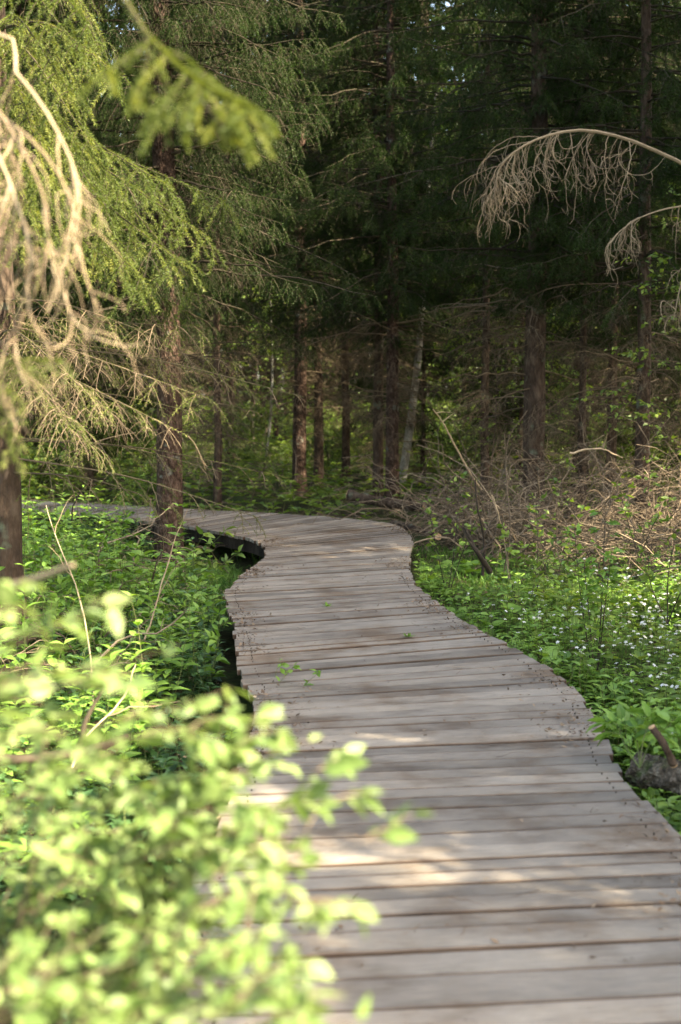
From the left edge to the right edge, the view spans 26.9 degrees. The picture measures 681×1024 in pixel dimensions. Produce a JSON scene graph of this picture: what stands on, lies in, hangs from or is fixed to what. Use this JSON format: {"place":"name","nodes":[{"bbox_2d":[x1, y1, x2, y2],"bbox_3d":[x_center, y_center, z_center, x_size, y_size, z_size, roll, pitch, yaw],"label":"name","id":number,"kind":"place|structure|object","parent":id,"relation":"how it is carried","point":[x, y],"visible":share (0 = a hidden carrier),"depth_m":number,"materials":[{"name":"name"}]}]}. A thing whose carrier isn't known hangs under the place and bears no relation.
{"place":"outdoors","nodes":[
{"label":"outdoors","id":0,"kind":"place"},
{"bbox_2d":[0,504,674,931],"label":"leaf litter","id":1,"kind":"object","parent":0,"point":[442,600],"visible":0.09,"depth_m":13.49,"materials":[{"name":"brown plant"}]},
{"bbox_2d":[0,399,680,1023],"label":"ground","id":2,"kind":"structure","parent":0,"point":[232,681],"depth_m":15.30,"materials":[{"name":"green plant"}]},
{"bbox_2d":[1,561,67,706],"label":"leafy plant","id":3,"kind":"object","parent":2,"relation":"on","point":[30,620],"visible":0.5,"depth_m":8.08,"materials":[{"name":"green plant"}]},
{"bbox_2d":[22,526,47,638],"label":"leafy plant","id":4,"kind":"object","parent":2,"relation":"on","point":[35,547],"visible":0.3,"depth_m":9.58,"materials":[{"name":"green plant"}]},
{"bbox_2d":[20,410,83,498],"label":"leafy bush","id":5,"kind":"object","parent":2,"relation":"on","point":[33,454],"visible":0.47,"depth_m":21.18,"materials":[{"name":"green plant"}]},
{"bbox_2d":[22,508,93,645],"bbox_3d":[-2.015,0.499,10.100,0.542,1.058,0.336,0,5,0],"label":"leafy plant","id":6,"kind":"object","parent":2,"relation":"on","point":[58,535],"visible":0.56,"depth_m":10.10,"materials":[{"name":"green plant"}]},
{"bbox_2d":[5,0,122,491],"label":"spruce tree","id":7,"kind":"object","parent":2,"relation":"on","point":[19,11],"visible":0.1,"depth_m":24.24,"materials":[{"name":"green plant"}]},
{"bbox_2d":[12,86,143,465],"bbox_3d":[-5.518,-4.614,28.713,3.273,8.330,3.230,-5,7,-44],"label":"spruce tree","id":8,"kind":"object","parent":2,"relation":"on","point":[99,376],"visible":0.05,"depth_m":28.68,"materials":[{"name":"green plant"}]},
{"bbox_2d":[6,0,149,478],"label":"spruce tree","id":9,"kind":"object","parent":2,"relation":"on","point":[33,410],"visible":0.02,"depth_m":28.62,"materials":[{"name":"green plant"}]},
{"bbox_2d":[0,907,163,1023],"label":"broadleaf shrub","id":10,"kind":"object","parent":2,"relation":"on","point":[25,990],"visible":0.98,"depth_m":1.76,"materials":[{"name":"green plant"}]},
{"bbox_2d":[49,552,123,658],"bbox_3d":[-1.619,0.706,9.081,0.471,0.880,0.304,-1,5,-10],"label":"leafy plant","id":11,"kind":"object","parent":2,"relation":"on","point":[109,586],"visible":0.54,"depth_m":9.10,"materials":[{"name":"green plant"}]},
{"bbox_2d":[19,133,156,497],"bbox_3d":[-4.284,-3.278,24.302,2.512,6.479,2.546,2,5,19],"label":"spruce tree","id":12,"kind":"object","parent":2,"relation":"on","point":[90,473],"visible":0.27,"depth_m":24.32,"materials":[{"name":"green plant"}]},
{"bbox_2d":[0,757,208,1023],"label":"broadleaf shrub","id":13,"kind":"object","parent":2,"relation":"on","point":[12,876],"visible":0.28,"depth_m":2.39,"materials":[{"name":"green plant"}]},
{"bbox_2d":[78,511,144,612],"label":"leafy plant","id":14,"kind":"object","parent":2,"relation":"on","point":[129,544],"visible":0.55,"depth_m":10.60,"materials":[{"name":"green plant"}]},
{"bbox_2d":[0,503,228,720],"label":"brushwood","id":15,"kind":"object","parent":2,"relation":"on","point":[111,633],"visible":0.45,"depth_m":9.82,"materials":[{"name":"brown wood"}]},
{"bbox_2d":[0,463,245,1023],"bbox_3d":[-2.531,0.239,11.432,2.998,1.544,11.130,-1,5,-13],"label":"undergrowth","id":16,"kind":"object","parent":2,"relation":"on","point":[113,700],"visible":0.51,"depth_m":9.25,"materials":[{"name":"green plant"}]},
{"bbox_2d":[0,690,128,765],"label":"dead branch","id":17,"kind":"object","parent":16,"relation":"on","point":[28,759],"visible":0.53,"depth_m":4.34,"materials":[{"name":"brown wood"}]},
{"bbox_2d":[46,495,93,701],"bbox_3d":[-1.497,0.468,7.888,0.506,1.118,0.136,4,7,39],"label":"bare twig","id":18,"kind":"object","parent":16,"relation":"on","point":[70,574],"visible":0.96,"depth_m":7.84,"materials":[{"name":"brown wood"}]},
{"bbox_2d":[95,402,156,452],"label":"leafy bush","id":19,"kind":"object","parent":2,"relation":"on","point":[150,432],"visible":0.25,"depth_m":34.67,"materials":[{"name":"green plant"}]},
{"bbox_2d":[0,581,252,953],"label":"broadleaf shrub","id":20,"kind":"object","parent":2,"relation":"on","point":[108,680],"visible":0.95,"depth_m":2.04,"materials":[{"name":"green plant"}]},
{"bbox_2d":[11,562,74,587],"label":"dead branch","id":21,"kind":"object","parent":20,"relation":"attached to","point":[47,574],"visible":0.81,"depth_m":2.30,"materials":[{"name":"beige wood"}]},
{"bbox_2d":[0,0,280,479],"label":"spruce tree","id":22,"kind":"object","parent":2,"relation":"on","point":[237,132],"visible":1,"depth_m":2.64,"materials":[{"name":"green plant"}]},
{"bbox_2d":[27,537,261,635],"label":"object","id":23,"kind":"structure","parent":2,"relation":"on","point":[222,581],"depth_m":14.22,"materials":[{"name":"green plant"}]},
{"bbox_2d":[104,451,186,506],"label":"leafy bush","id":24,"kind":"object","parent":2,"relation":"on","point":[139,472],"visible":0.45,"depth_m":21.40,"materials":[{"name":"green plant"}]},
{"bbox_2d":[110,579,182,689],"bbox_3d":[-1.251,0.812,9.126,0.513,0.732,0.322,0,5,0],"label":"leafy plant","id":25,"kind":"object","parent":2,"relation":"on","point":[141,598],"visible":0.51,"depth_m":9.13,"materials":[{"name":"green plant"}]},
{"bbox_2d":[0,0,309,685],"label":"spruce tree","id":26,"kind":"object","parent":2,"relation":"on","point":[11,552],"visible":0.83,"depth_m":7.55,"materials":[{"name":"green plant"}]},
{"bbox_2d":[109,120,213,433],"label":"spruce tree","id":27,"kind":"object","parent":2,"relation":"on","point":[154,398],"visible":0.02,"depth_m":44.33,"materials":[{"name":"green plant"}]},
{"bbox_2d":[81,257,253,443],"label":"sapling","id":28,"kind":"object","parent":2,"relation":"on","point":[199,314],"visible":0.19,"depth_m":23.78,"materials":[{"name":"green plant"}]},
{"bbox_2d":[80,0,255,409],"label":"spruce tree","id":29,"kind":"object","parent":2,"relation":"on","point":[120,17],"visible":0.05,"depth_m":37.37,"materials":[{"name":"green plant"}]},
{"bbox_2d":[139,553,214,634],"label":"leafy plant","id":30,"kind":"object","parent":2,"relation":"on","point":[202,582],"visible":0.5,"depth_m":10.61,"materials":[{"name":"green plant"}]},
{"bbox_2d":[6,0,383,568],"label":"spruce tree","id":31,"kind":"object","parent":2,"relation":"on","point":[162,160],"visible":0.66,"depth_m":14.77,"materials":[{"name":"green plant"}]},
{"bbox_2d":[156,592,235,696],"bbox_3d":[-0.888,0.856,8.760,0.513,0.717,0.309,0,5,0],"label":"leafy plant","id":32,"kind":"object","parent":2,"relation":"on","point":[213,637],"visible":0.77,"depth_m":8.73,"materials":[{"name":"green plant"}]},
{"bbox_2d":[15,836,378,1023],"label":"broadleaf shrub","id":33,"kind":"object","parent":2,"relation":"on","point":[220,960],"visible":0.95,"depth_m":1.70,"materials":[{"name":"green plant"}]},
{"bbox_2d":[162,526,244,601],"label":"seedling","id":34,"kind":"object","parent":2,"relation":"on","point":[199,550],"visible":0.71,"depth_m":11.11,"materials":[{"name":"green plant"}]},
{"bbox_2d":[120,0,313,510],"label":"spruce tree","id":35,"kind":"object","parent":2,"relation":"on","point":[218,397],"visible":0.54,"depth_m":21.29,"materials":[{"name":"green plant"}]},
{"bbox_2d":[0,686,434,1023],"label":"broadleaf shrub","id":36,"kind":"object","parent":2,"relation":"on","point":[204,856],"visible":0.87,"depth_m":2.06,"materials":[{"name":"green plant"}]},
{"bbox_2d":[133,0,308,465],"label":"spruce tree","id":37,"kind":"object","parent":2,"relation":"on","point":[236,336],"visible":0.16,"depth_m":32.52,"materials":[{"name":"green plant"}]},
{"bbox_2d":[193,289,265,428],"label":"spruce tree","id":38,"kind":"object","parent":2,"relation":"on","point":[248,379],"visible":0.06,"depth_m":56.33,"materials":[{"name":"green plant"}]},
{"bbox_2d":[200,379,293,467],"bbox_3d":[-2.045,-2.014,32.365,2.361,2.047,2.295,1,5,12],"label":"leafy bush","id":39,"kind":"object","parent":2,"relation":"on","point":[245,420],"visible":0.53,"depth_m":32.02,"materials":[{"name":"green plant"}]},
{"bbox_2d":[210,160,286,433],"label":"spruce tree","id":40,"kind":"object","parent":2,"relation":"on","point":[269,378],"visible":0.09,"depth_m":50.85,"materials":[{"name":"green plant"}]},
{"bbox_2d":[230,432,286,470],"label":"leafy bush","id":41,"kind":"object","parent":2,"relation":"on","point":[255,458],"visible":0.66,"depth_m":30.85,"materials":[{"name":"green plant"}]},
{"bbox_2d":[193,276,333,451],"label":"sapling","id":42,"kind":"object","parent":2,"relation":"on","point":[260,376],"visible":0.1,"depth_m":37.99,"materials":[{"name":"green plant"}]},
{"bbox_2d":[247,252,293,467],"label":"birch tree","id":43,"kind":"object","parent":2,"relation":"on","point":[270,419],"visible":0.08,"depth_m":31.89,"materials":[{"name":"green plant"}]},
{"bbox_2d":[221,56,328,438],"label":"spruce tree","id":44,"kind":"object","parent":2,"relation":"on","point":[276,433],"visible":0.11,"depth_m":47.75,"materials":[{"name":"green plant"}]},
{"bbox_2d":[250,658,320,721],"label":"seedling","id":45,"kind":"object","parent":2,"relation":"on","point":[286,665],"visible":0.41,"depth_m":7.61,"materials":[{"name":"green plant"}]},
{"bbox_2d":[241,115,339,406],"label":"spruce tree","id":46,"kind":"object","parent":2,"relation":"on","point":[281,350],"visible":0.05,"depth_m":45.18,"materials":[{"name":"green plant"}]},
{"bbox_2d":[177,0,449,498],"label":"spruce tree","id":47,"kind":"object","parent":2,"relation":"on","point":[300,387],"visible":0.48,"depth_m":24.10,"materials":[{"name":"green plant"}]},
{"bbox_2d":[205,0,431,490],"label":"spruce tree","id":48,"kind":"object","parent":2,"relation":"on","point":[317,420],"visible":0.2,"depth_m":25.21,"materials":[{"name":"green plant"}]},
{"bbox_2d":[278,410,361,480],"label":"leafy bush","id":49,"kind":"object","parent":2,"relation":"on","point":[339,453],"visible":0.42,"depth_m":27.61,"materials":[{"name":"green plant"}]},
{"bbox_2d":[226,261,443,475],"bbox_3d":[-0.079,-2.998,29.759,4.740,4.549,4.151,-2,5,-16],"label":"sapling","id":50,"kind":"object","parent":2,"relation":"on","point":[310,405],"visible":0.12,"depth_m":29.63,"materials":[{"name":"green plant"}]},
{"bbox_2d":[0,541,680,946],"bbox_3d":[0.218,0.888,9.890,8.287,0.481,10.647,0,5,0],"label":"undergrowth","id":51,"kind":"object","parent":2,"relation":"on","point":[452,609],"visible":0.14,"depth_m":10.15,"materials":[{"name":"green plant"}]},
{"bbox_2d":[258,1,428,484],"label":"spruce tree","id":52,"kind":"object","parent":2,"relation":"on","point":[346,449],"visible":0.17,"depth_m":26.85,"materials":[{"name":"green plant"}]},
{"bbox_2d":[22,0,671,425],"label":"wood","id":53,"kind":"object","parent":2,"relation":"on","point":[370,266],"depth_m":68.80,"materials":[{"name":"green plant"}]},
{"bbox_2d":[21,412,679,519],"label":"undergrowth","id":54,"kind":"object","parent":2,"relation":"on","point":[272,479],"visible":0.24,"depth_m":23.33,"materials":[{"name":"green plant"}]},
{"bbox_2d":[22,500,680,1023],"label":"boardwalk","id":55,"kind":"structure","parent":2,"relation":"on","point":[466,786],"depth_m":5.31,"materials":[{"name":"grey wood"}]},
{"bbox_2d":[25,499,680,1023],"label":"leaf litter","id":56,"kind":"object","parent":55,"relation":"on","point":[239,645],"visible":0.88,"depth_m":7.27,"materials":[{"name":"brown plant"}]},
{"bbox_2d":[27,421,676,521],"bbox_3d":[-0.211,-0.920,24.746,15.303,1.689,13.229,0,5,0],"label":"brushwood","id":57,"kind":"object","parent":2,"relation":"on","point":[189,474],"visible":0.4,"depth_m":22.26,"materials":[{"name":"brown wood"}]},
{"bbox_2d":[292,22,462,463],"bbox_3d":[0.841,-5.824,31.080,4.133,10.520,4.079,-1,5,-6],"label":"spruce tree","id":58,"kind":"object","parent":2,"relation":"on","point":[359,382],"visible":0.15,"depth_m":30.91,"materials":[{"name":"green plant"}]},
{"bbox_2d":[252,0,504,496],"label":"spruce tree","id":59,"kind":"object","parent":2,"relation":"on","point":[378,448],"visible":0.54,"depth_m":21.91,"materials":[{"name":"green plant"}]},
{"bbox_2d":[240,0,524,498],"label":"spruce tree","id":60,"kind":"object","parent":2,"relation":"on","point":[392,269],"visible":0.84,"depth_m":20.95,"materials":[{"name":"green plant"}]},
{"bbox_2d":[346,489,424,511],"bbox_3d":[0.631,-0.161,20.061,1.158,0.302,0.184,2,6,22],"label":"fallen log","id":61,"kind":"object","parent":2,"relation":"on","point":[350,493],"visible":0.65,"depth_m":20.05,"materials":[{"name":"brown wood"}]},
{"bbox_2d":[359,89,463,439],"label":"spruce tree","id":62,"kind":"object","parent":2,"relation":"on","point":[426,144],"visible":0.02,"depth_m":43.77,"materials":[{"name":"green plant"}]},
{"bbox_2d":[361,162,481,483],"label":"spruce tree","id":63,"kind":"object","parent":2,"relation":"on","point":[423,406],"visible":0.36,"depth_m":27.23,"materials":[{"name":"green plant"}]},
{"bbox_2d":[385,55,480,399],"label":"spruce tree","id":64,"kind":"object","parent":2,"relation":"on","point":[441,66],"visible":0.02,"depth_m":52.14,"materials":[{"name":"green plant"}]},
{"bbox_2d":[399,85,467,482],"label":"birch tree","id":65,"kind":"object","parent":2,"relation":"on","point":[404,465],"visible":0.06,"depth_m":26.36,"materials":[{"name":"green plant"}]},
{"bbox_2d":[399,378,479,466],"bbox_3d":[2.196,-2.042,32.018,2.426,2.164,2.496,-5,7,-44],"label":"leafy bush","id":66,"kind":"object","parent":2,"relation":"on","point":[440,428],"visible":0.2,"depth_m":31.73,"materials":[{"name":"green plant"}]},
{"bbox_2d":[424,471,488,594],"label":"sapling","id":67,"kind":"object","parent":2,"relation":"on","point":[428,511],"visible":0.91,"depth_m":12.61,"materials":[{"name":"green plant"}]},
{"bbox_2d":[418,1,523,444],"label":"spruce tree","id":68,"kind":"object","parent":2,"relation":"on","point":[469,70],"visible":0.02,"depth_m":43.51,"materials":[{"name":"green plant"}]},
{"bbox_2d":[430,431,513,484],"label":"leafy bush","id":69,"kind":"object","parent":2,"relation":"on","point":[450,455],"visible":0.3,"depth_m":25.14,"materials":[{"name":"green plant"}]},
{"bbox_2d":[390,0,575,515],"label":"spruce tree","id":70,"kind":"object","parent":2,"relation":"on","point":[484,405],"visible":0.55,"depth_m":20.58,"materials":[{"name":"green plant"}]},
{"bbox_2d":[294,402,680,620],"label":"brushwood","id":71,"kind":"object","parent":2,"relation":"on","point":[609,509],"visible":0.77,"depth_m":15.27,"materials":[{"name":"brown wood"}]},
{"bbox_2d":[460,525,494,573],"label":"dead branch","id":72,"kind":"object","parent":71,"relation":"on","point":[485,565],"visible":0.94,"depth_m":11.36,"materials":[{"name":"wood"}]},
{"bbox_2d":[474,480,500,575],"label":"dead branch","id":73,"kind":"object","parent":71,"relation":"on","point":[484,552],"visible":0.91,"depth_m":11.52,"materials":[{"name":"brown wood"}]},
{"bbox_2d":[444,393,560,483],"bbox_3d":[2.797,-1.303,25.456,2.045,1.773,1.988,-3,6,-30],"label":"leafy bush","id":74,"kind":"object","parent":2,"relation":"on","point":[459,433],"visible":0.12,"depth_m":25.28,"materials":[{"name":"green plant"}]},
{"bbox_2d":[332,0,680,533],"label":"spruce tree","id":75,"kind":"object","parent":2,"relation":"on","point":[535,344],"visible":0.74,"depth_m":17.03,"materials":[{"name":"green plant"}]},
{"bbox_2d":[407,284,621,499],"bbox_3d":[2.293,-1.599,20.554,3.555,3.412,3.113,3,6,33],"label":"sapling","id":76,"kind":"object","parent":2,"relation":"on","point":[508,386],"visible":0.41,"depth_m":20.69,"materials":[{"name":"green plant"}]},
{"bbox_2d":[413,270,620,464],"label":"sapling","id":77,"kind":"object","parent":2,"relation":"on","point":[476,372],"visible":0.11,"depth_m":25.26,"materials":[{"name":"green plant"}]},
{"bbox_2d":[429,4,604,387],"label":"spruce tree","id":78,"kind":"object","parent":2,"relation":"on","point":[481,143],"depth_m":40.85,"materials":[{"name":"green plant"}]},
{"bbox_2d":[445,116,597,502],"bbox_3d":[2.885,-3.198,22.612,2.512,6.479,2.545,5,7,41],"label":"spruce tree","id":79,"kind":"object","parent":2,"relation":"on","point":[519,413],"visible":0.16,"depth_m":22.65,"materials":[{"name":"green plant"}]},
{"bbox_2d":[453,109,598,479],"bbox_3d":[3.390,-4.010,26.230,2.871,7.404,2.909,-5,7,-44],"label":"spruce tree","id":80,"kind":"object","parent":2,"relation":"on","point":[507,369],"visible":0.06,"depth_m":26.12,"materials":[{"name":"green plant"}]},
{"bbox_2d":[454,75,605,463],"bbox_3d":[3.813,-4.638,28.181,3.273,8.330,3.230,-2,6,-23],"label":"spruce tree","id":81,"kind":"object","parent":2,"relation":"on","point":[551,404],"visible":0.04,"depth_m":28.03,"materials":[{"name":"green plant"}]},
{"bbox_2d":[495,491,567,616],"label":"sapling","id":82,"kind":"object","parent":2,"relation":"on","point":[509,549],"visible":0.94,"depth_m":11.09,"materials":[{"name":"green plant"}]},
{"bbox_2d":[412,541,680,831],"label":"grass","id":83,"kind":"structure","parent":2,"relation":"on","point":[487,578],"depth_m":13.10,"materials":[{"name":"green plant"}]},
{"bbox_2d":[412,538,680,834],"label":"undergrowth","id":84,"kind":"object","parent":2,"relation":"on","point":[466,614],"visible":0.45,"depth_m":9.99,"materials":[{"name":"green plant"}]},
{"bbox_2d":[527,458,590,588],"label":"sapling","id":85,"kind":"object","parent":2,"relation":"on","point":[582,507],"visible":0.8,"depth_m":13.07,"materials":[{"name":"green plant"}]},
{"bbox_2d":[444,0,680,494],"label":"spruce tree","id":86,"kind":"object","parent":2,"relation":"on","point":[529,89],"visible":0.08,"depth_m":23.79,"materials":[{"name":"green plant"}]},
{"bbox_2d":[455,0,680,423],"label":"spruce tree","id":87,"kind":"object","parent":2,"relation":"on","point":[564,174],"visible":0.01,"depth_m":30.81,"materials":[{"name":"green plant"}]},
{"bbox_2d":[466,558,680,794],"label":"wildflowers","id":88,"kind":"object","parent":2,"relation":"on","point":[642,633],"visible":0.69,"depth_m":9.52,"materials":[{"name":"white plant"}]},
{"bbox_2d":[478,0,680,542],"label":"spruce tree","id":89,"kind":"object","parent":2,"relation":"on","point":[643,204],"visible":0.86,"depth_m":16.08,"materials":[{"name":"green plant"}]},
{"bbox_2d":[486,0,680,511],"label":"spruce tree","id":90,"kind":"object","parent":2,"relation":"on","point":[612,446],"visible":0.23,"depth_m":20.34,"materials":[{"name":"green plant"}]},
{"bbox_2d":[492,0,680,532],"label":"spruce tree","id":91,"kind":"object","parent":2,"relation":"on","point":[582,469],"visible":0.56,"depth_m":17.06,"materials":[{"name":"green plant"}]},
{"bbox_2d":[552,509,629,687],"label":"sapling","id":92,"kind":"object","parent":2,"relation":"on","point":[595,610],"visible":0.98,"depth_m":8.90,"materials":[{"name":"green plant"}]},
{"bbox_2d":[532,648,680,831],"bbox_3d":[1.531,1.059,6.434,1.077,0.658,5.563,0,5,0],"label":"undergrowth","id":93,"kind":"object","parent":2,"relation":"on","point":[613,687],"visible":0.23,"depth_m":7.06,"materials":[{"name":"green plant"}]},
{"bbox_2d":[557,103,680,495],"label":"spruce tree","id":94,"kind":"object","parent":2,"relation":"on","point":[625,440],"visible":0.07,"depth_m":23.47,"materials":[{"name":"green plant"}]},
{"bbox_2d":[570,201,680,511],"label":"sapling","id":95,"kind":"object","parent":2,"relation":"on","point":[672,327],"visible":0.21,"depth_m":19.12,"materials":[{"name":"green plant"}]},
{"bbox_2d":[574,163,680,477],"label":"sapling","id":96,"kind":"object","parent":2,"relation":"on","point":[644,356],"visible":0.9,"depth_m":15.05,"materials":[{"name":"green plant"}]},
{"bbox_2d":[585,400,680,498],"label":"leafy bush","id":97,"kind":"object","parent":2,"relation":"on","point":[631,449],"visible":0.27,"depth_m":21.95,"materials":[{"name":"green plant"}]},
{"bbox_2d":[611,453,677,557],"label":"sapling","id":98,"kind":"object","parent":2,"relation":"on","point":[657,515],"visible":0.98,"depth_m":12.06,"materials":[{"name":"green plant"}]},
{"bbox_2d":[625,751,680,795],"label":"fallen log","id":99,"kind":"object","parent":2,"relation":"on","point":[656,771],"visible":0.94,"depth_m":5.71,"materials":[{"name":"grey wood"}]},
{"bbox_2d":[586,698,680,768],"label":"nettle","id":100,"kind":"object","parent":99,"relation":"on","point":[643,734],"visible":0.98,"depth_m":5.86,"materials":[{"name":"green plant"}]},
{"bbox_2d":[649,724,676,767],"bbox_3d":[1.258,0.911,5.520,0.139,0.185,0.051,-3,6,-28],"label":"branch stub","id":101,"kind":"object","parent":99,"relation":"on","point":[663,743],"visible":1,"depth_m":5.50,"materials":[{"name":"brown wood"}]},
{"bbox_2d":[632,515,680,623],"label":"sapling","id":102,"kind":"object","parent":2,"relation":"on","point":[651,577],"visible":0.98,"depth_m":9.13,"materials":[{"name":"green plant"}]},
{"bbox_2d":[635,67,680,477],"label":"spruce tree","id":103,"kind":"object","parent":2,"relation":"on","point":[671,384],"visible":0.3,"depth_m":20.99,"materials":[{"name":"green plant"}]},
{"bbox_2d":[451,129,680,344],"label":"dead branch","id":104,"kind":"object","parent":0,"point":[629,140],"visible":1,"depth_m":6.86,"materials":[{"name":"tan twig"},{"name":"bare dead wood"}]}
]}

